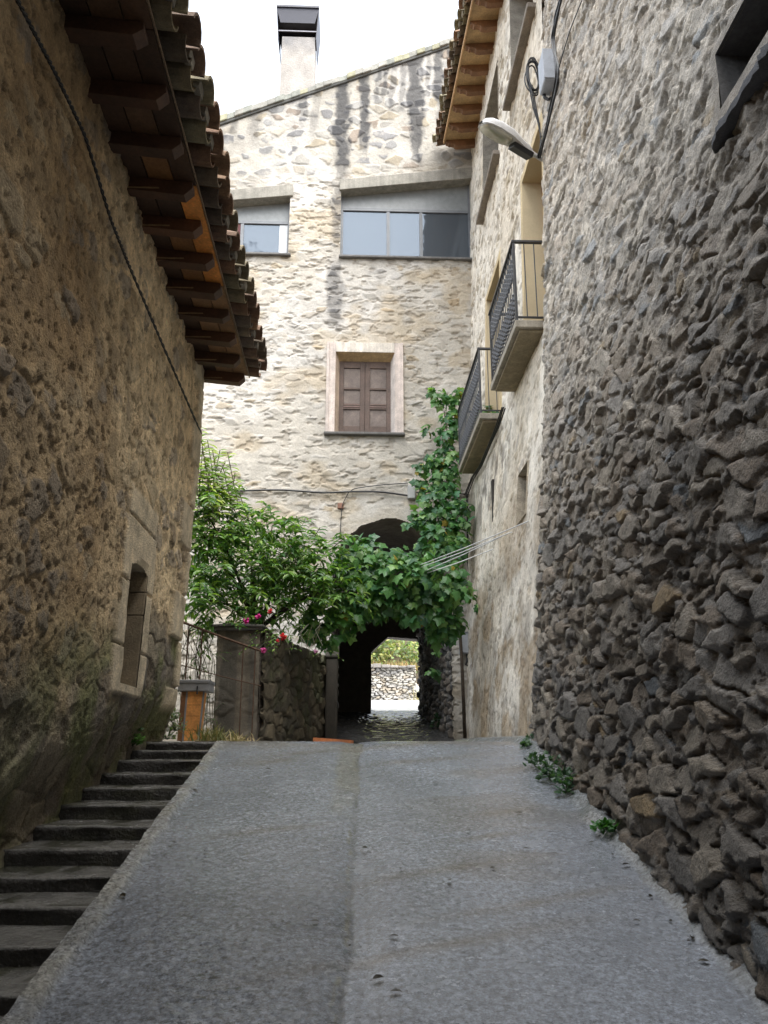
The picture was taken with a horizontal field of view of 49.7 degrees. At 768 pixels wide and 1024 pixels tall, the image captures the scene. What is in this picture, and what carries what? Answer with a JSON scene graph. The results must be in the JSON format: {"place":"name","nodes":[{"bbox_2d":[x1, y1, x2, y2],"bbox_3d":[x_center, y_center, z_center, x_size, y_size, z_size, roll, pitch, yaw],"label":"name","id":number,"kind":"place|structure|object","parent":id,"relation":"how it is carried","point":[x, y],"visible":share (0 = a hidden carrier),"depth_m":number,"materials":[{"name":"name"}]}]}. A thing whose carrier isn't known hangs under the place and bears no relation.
{"place":"outdoors","nodes":[
{"label":"outdoors","id":0,"kind":"place"},
{"bbox_2d":[149,741,209,741],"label":"courtyard path","id":1,"kind":"structure","parent":0,"point":[173,741],"depth_m":12.83,"materials":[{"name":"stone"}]},
{"bbox_2d":[163,708,186,739],"bbox_3d":[-2.009,2.005,7.846,0.314,0.302,0.267,9,-18,-28],"label":"weed","id":2,"kind":"object","parent":1,"relation":"on","point":[173,717],"visible":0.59,"depth_m":7.86,"materials":[{"name":"green plant"}]},
{"bbox_2d":[177,680,214,740],"bbox_3d":[-1.888,1.982,8.265,0.320,0.584,0.342,1,-16,-2],"label":"wooden bin","id":3,"kind":"object","parent":1,"relation":"on","point":[193,701],"visible":0.95,"depth_m":8.17,"materials":[{"name":"paint"}]},
{"bbox_2d":[174,630,230,741],"bbox_3d":[-2.176,2.163,9.915,0.669,1.451,0.913,1,-16,-2],"label":"climbing plant","id":4,"kind":"object","parent":1,"relation":"on","point":[208,675],"visible":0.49,"depth_m":9.79,"materials":[{"name":"green plant"}]},
{"bbox_2d":[180,722,259,741],"bbox_3d":[-1.587,2.147,8.103,0.642,0.202,0.959,-14,-21,41],"label":"grass tuft","id":5,"kind":"object","parent":1,"relation":"on","point":[218,735],"visible":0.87,"depth_m":8.02,"materials":[{"name":"green plant"}]},
{"bbox_2d":[181,621,260,741],"bbox_3d":[-1.924,1.975,9.662,0.982,1.419,0.032,1,-16,-2],"label":"garden fence","id":6,"kind":"object","parent":1,"relation":"on","point":[217,635],"visible":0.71,"depth_m":9.73,"materials":[{"name":"metal"}]},
{"bbox_2d":[211,623,326,740],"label":"garden wall","id":7,"kind":"structure","parent":1,"relation":"on","point":[289,699],"depth_m":10.32,"materials":[{"name":"stone"}]},
{"bbox_2d":[232,608,343,663],"bbox_3d":[-1.151,1.550,10.267,1.506,0.655,0.888,4,-17,-14],"label":"flowering shrub","id":8,"kind":"object","parent":7,"relation":"on","point":[258,616],"visible":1,"depth_m":10.16,"materials":[{"name":"green plant"}]},
{"bbox_2d":[184,428,380,665],"bbox_3d":[-1.689,1.060,11.039,3.242,3.944,2.233,11,-20,-34],"label":"fruit tree","id":9,"kind":"object","parent":1,"relation":"on","point":[273,574],"visible":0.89,"depth_m":10.68,"materials":[{"name":"green plant"}]},
{"bbox_2d":[188,0,459,689],"label":"sky","id":10,"kind":"structure","parent":0,"point":[239,42],"materials":[{"name":"white"}]},
{"bbox_2d":[0,736,767,1023],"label":"road","id":11,"kind":"structure","parent":0,"point":[223,928],"depth_m":3.74,"materials":[{"name":"concrete"}]},
{"bbox_2d":[0,741,215,1021],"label":"stone steps","id":12,"kind":"structure","parent":11,"relation":"on","point":[56,876],"depth_m":4.48,"materials":[{"name":"grey stone"}]},
{"bbox_2d":[128,727,146,745],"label":"weed","id":13,"kind":"object","parent":12,"relation":"on","point":[141,741],"visible":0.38,"depth_m":6.87,"materials":[{"name":"green plant"}]},
{"bbox_2d":[313,737,353,742],"bbox_3d":[-0.568,2.567,9.174,0.621,0.131,0.144,12,-20,-37],"label":"wooden board","id":14,"kind":"object","parent":11,"relation":"on","point":[333,740],"visible":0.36,"depth_m":9.10,"materials":[{"name":"brown wood"}]},
{"bbox_2d":[373,974,382,978],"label":"fallen leaf","id":15,"kind":"object","parent":11,"relation":"on","point":[377,976],"visible":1,"depth_m":3.12,"materials":[{"name":"brown plant"}]},
{"bbox_2d":[519,734,533,747],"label":"weed","id":16,"kind":"object","parent":11,"relation":"on","point":[524,741],"visible":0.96,"depth_m":7.08,"materials":[{"name":"green plant"}]},
{"bbox_2d":[523,750,576,793],"bbox_3d":[1.220,1.885,6.023,0.257,0.301,0.897,2,-16,-7],"label":"weed","id":17,"kind":"object","parent":11,"relation":"on","point":[553,777],"visible":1,"depth_m":5.99,"materials":[{"name":"green plant"}]},
{"bbox_2d":[589,817,618,834],"bbox_3d":[1.273,1.812,4.792,0.151,0.099,0.210,1,-16,-2],"label":"weed","id":18,"kind":"object","parent":11,"relation":"on","point":[604,824],"visible":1,"depth_m":4.76,"materials":[{"name":"green plant"}]},
{"bbox_2d":[371,700,418,710],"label":"road","id":19,"kind":"structure","parent":0,"point":[394,705],"depth_m":22.53,"materials":[{"name":"white concrete"}]},
{"bbox_2d":[372,641,418,686],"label":"hillside","id":20,"kind":"structure","parent":0,"point":[398,660],"depth_m":27.03,"materials":[{"name":"green plant"}]},
{"bbox_2d":[371,639,418,672],"bbox_3d":[-0.170,3.959,29.716,9.860,5.839,7.420,1,-16,-2],"label":"hillside scrub","id":21,"kind":"object","parent":20,"relation":"on","point":[382,653],"visible":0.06,"depth_m":26.62,"materials":[{"name":"green plant"}]},
{"bbox_2d":[372,660,419,699],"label":"dry grass","id":22,"kind":"structure","parent":20,"relation":"on","point":[401,664],"depth_m":25.98,"materials":[{"name":"beige plant"}]},
{"bbox_2d":[337,710,456,743],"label":"cobbled path","id":23,"kind":"structure","parent":0,"point":[371,726],"depth_m":15.23,"materials":[{"name":"grey stone"}]},
{"bbox_2d":[324,646,338,738],"bbox_3d":[-0.810,2.827,12.837,0.215,1.654,0.220,1,-16,-2],"label":"stone post","id":24,"kind":"object","parent":23,"relation":"on","point":[331,697],"visible":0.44,"depth_m":12.76,"materials":[{"name":"grey stone"}]},
{"bbox_2d":[292,386,498,737],"bbox_3d":[0.105,0.393,12.420,3.018,5.904,2.088,3,-16,-11],"label":"grape vine","id":25,"kind":"object","parent":23,"relation":"on","point":[417,588],"visible":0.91,"depth_m":11.63,"materials":[{"name":"green plant"}]},
{"bbox_2d":[430,712,440,726],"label":"weed","id":26,"kind":"object","parent":23,"relation":"on","point":[438,718],"visible":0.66,"depth_m":15.00,"materials":[{"name":"green plant"}]},
{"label":"ground","id":27,"kind":"structure","parent":0,"visible":0},
{"bbox_2d":[0,0,266,867],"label":"eaved house","id":28,"kind":"structure","parent":27,"relation":"on","point":[100,441],"depth_m":5.03,"materials":[{"name":"stone"}]},
{"bbox_2d":[15,0,201,433],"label":"twisted cable","id":29,"kind":"object","parent":28,"relation":"attached to","point":[43,50],"visible":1,"depth_m":4.89,"materials":[{"name":"black rubber"}]},
{"bbox_2d":[163,4,472,740],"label":"gabled house","id":30,"kind":"structure","parent":27,"relation":"on","point":[350,191],"depth_m":15.24,"materials":[{"name":"stone"}]},
{"bbox_2d":[230,184,292,256],"bbox_3d":[-2.623,-5.443,15.640,1.785,1.550,0.395,1,-16,-2],"label":"strip window","id":31,"kind":"structure","parent":30,"relation":"in","point":[263,223],"depth_m":15.67,"materials":[{"name":"glass"}]},
{"bbox_2d":[200,488,407,495],"bbox_3d":[-1.353,-0.343,14.048,3.514,0.119,0.034,1,-16,-2],"label":"wall cable","id":32,"kind":"object","parent":30,"relation":"attached to","point":[319,491],"depth_m":14.04,"materials":[{"name":"black rubber"}]},
{"bbox_2d":[340,494,347,534],"bbox_3d":[-0.670,0.046,13.963,0.145,0.793,0.013,1,-16,-2],"label":"drop cable","id":33,"kind":"object","parent":30,"relation":"attached to","point":[341,513],"visible":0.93,"depth_m":13.96,"materials":[{"name":"black rubber"}]},
{"bbox_2d":[324,342,404,436],"bbox_3d":[-0.343,-2.153,14.742,1.405,1.780,0.345,1,-16,-2],"label":"shuttered window","id":34,"kind":"structure","parent":30,"relation":"in","point":[365,392],"depth_m":14.78,"materials":[{"name":"wood"}]},
{"bbox_2d":[348,483,406,492],"bbox_3d":[-0.103,-0.410,14.118,1.029,0.207,0.016,1,-16,-2],"label":"branch cable","id":35,"kind":"object","parent":30,"relation":"attached to","point":[377,485],"visible":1,"depth_m":14.12,"materials":[{"name":"grey rubber"}]},
{"bbox_2d":[339,167,472,261],"bbox_3d":[0.430,-5.641,15.823,2.565,2.050,0.395,1,-16,-2],"label":"strip window","id":36,"kind":"structure","parent":30,"relation":"in","point":[417,215],"depth_m":15.85,"materials":[{"name":"glass"}]},
{"bbox_2d":[407,485,415,499],"bbox_3d":[0.469,-0.333,14.116,0.130,0.240,0.108,1,-16,-2],"label":"connection box","id":37,"kind":"object","parent":30,"relation":"attached to","point":[411,493],"visible":0.8,"depth_m":14.06,"materials":[{"name":"paint"}]},
{"bbox_2d":[371,664,415,699],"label":"retaining wall","id":38,"kind":"structure","parent":27,"relation":"on","point":[391,682],"depth_m":25.63,"materials":[{"name":"stone"}]},
{"bbox_2d":[432,0,545,737],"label":"balcony house","id":39,"kind":"structure","parent":27,"relation":"on","point":[495,46],"depth_m":10.94,"materials":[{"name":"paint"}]},
{"bbox_2d":[459,632,468,665],"bbox_3d":[1.314,2.187,13.386,0.198,0.612,0.185,1,-16,-2],"label":"meter box","id":40,"kind":"object","parent":39,"relation":"attached to","point":[465,643],"visible":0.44,"depth_m":13.33,"materials":[{"name":"paint"}]},
{"bbox_2d":[462,634,468,651],"bbox_3d":[1.305,2.106,13.324,0.127,0.300,0.008,1,-16,-2],"label":"door","id":41,"kind":"structure","parent":40,"relation":"in","point":[464,637],"depth_m":13.32,"materials":[{"name":"paint"}]},
{"bbox_2d":[466,495,467,578],"bbox_3d":[1.406,0.825,13.827,0.054,2.350,0.027,1,-16,-2],"label":"corner cable","id":42,"kind":"object","parent":39,"relation":"attached to","point":[467,532],"visible":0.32,"depth_m":14.02,"materials":[{"name":"black rubber"}]},
{"bbox_2d":[419,521,527,572],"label":"trellis wires","id":43,"kind":"object","parent":39,"relation":"attached to","point":[467,550],"visible":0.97,"depth_m":10.52,"materials":[{"name":"grey metal"}]},
{"bbox_2d":[464,407,505,496],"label":"wall cables","id":44,"kind":"object","parent":39,"relation":"attached to","point":[498,422],"depth_m":11.88,"materials":[{"name":"black rubber"}]},
{"bbox_2d":[476,60,499,224],"bbox_3d":[1.880,-5.989,13.460,0.582,1.855,1.740,1,-16,-2],"label":"window","id":45,"kind":"structure","parent":39,"relation":"in","point":[491,154],"depth_m":13.72,"materials":[{"name":"stone"}]},
{"bbox_2d":[486,260,500,412],"bbox_3d":[1.767,-2.343,12.236,0.422,2.420,1.170,1,-16,-2],"label":"balcony door","id":46,"kind":"structure","parent":39,"relation":"in","point":[492,394],"depth_m":12.75,"materials":[{"name":"paint"}]},
{"bbox_2d":[516,460,528,525],"bbox_3d":[1.666,-0.196,9.168,0.345,0.600,0.530,1,-16,-2],"label":"window","id":47,"kind":"structure","parent":39,"relation":"in","point":[522,486],"depth_m":9.40,"materials":[{"name":"stone"}]},
{"bbox_2d":[502,0,544,110],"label":"window","id":48,"kind":"structure","parent":39,"relation":"in","point":[522,12],"depth_m":11.12,"materials":[{"name":"stone"}]},
{"bbox_2d":[524,57,541,147],"bbox_3d":[1.681,-4.561,9.248,0.202,1.364,0.128,1,-16,-2],"label":"cable coil","id":49,"kind":"object","parent":39,"relation":"hanging from","point":[531,89],"visible":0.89,"depth_m":9.27,"materials":[{"name":"black rubber"}]},
{"bbox_2d":[522,122,545,319],"bbox_3d":[1.887,-3.111,9.561,0.414,2.420,1.060,1,-16,-2],"label":"balcony door","id":50,"kind":"structure","parent":39,"relation":"in","point":[532,206],"depth_m":10.15,"materials":[{"name":"paint"}]},
{"bbox_2d":[529,0,767,999],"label":"rubble house","id":51,"kind":"structure","parent":27,"relation":"on","point":[649,716],"depth_m":4.64,"materials":[{"name":"stone"}]},
{"bbox_2d":[478,118,542,161],"bbox_3d":[1.397,-3.974,8.920,0.896,0.275,0.284,10,-19,-31],"label":"street lamp","id":52,"kind":"object","parent":51,"relation":"attached to","point":[501,133],"visible":0.98,"depth_m":8.79,"materials":[{"name":"metal"}]},
{"bbox_2d":[538,48,554,100],"bbox_3d":[1.753,-4.598,8.748,0.198,0.501,0.252,1,-16,-2],"label":"junction box","id":53,"kind":"object","parent":51,"relation":"attached to","point":[546,69],"visible":0.68,"depth_m":8.67,"materials":[{"name":"paint"}]},
{"bbox_2d":[537,0,561,158],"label":"cable bundle","id":54,"kind":"object","parent":51,"relation":"attached to","point":[557,70],"visible":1,"depth_m":8.33,"materials":[{"name":"black rubber"}]},
{"bbox_2d":[559,0,581,66],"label":"thin cable","id":55,"kind":"object","parent":51,"relation":"attached to","point":[569,33],"visible":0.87,"depth_m":7.84,"materials":[{"name":"grey rubber"}]},
{"bbox_2d":[711,0,767,153],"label":"window","id":56,"kind":"structure","parent":51,"relation":"in","point":[751,27],"depth_m":4.13,"materials":[{"name":"concrete"}]}
]}

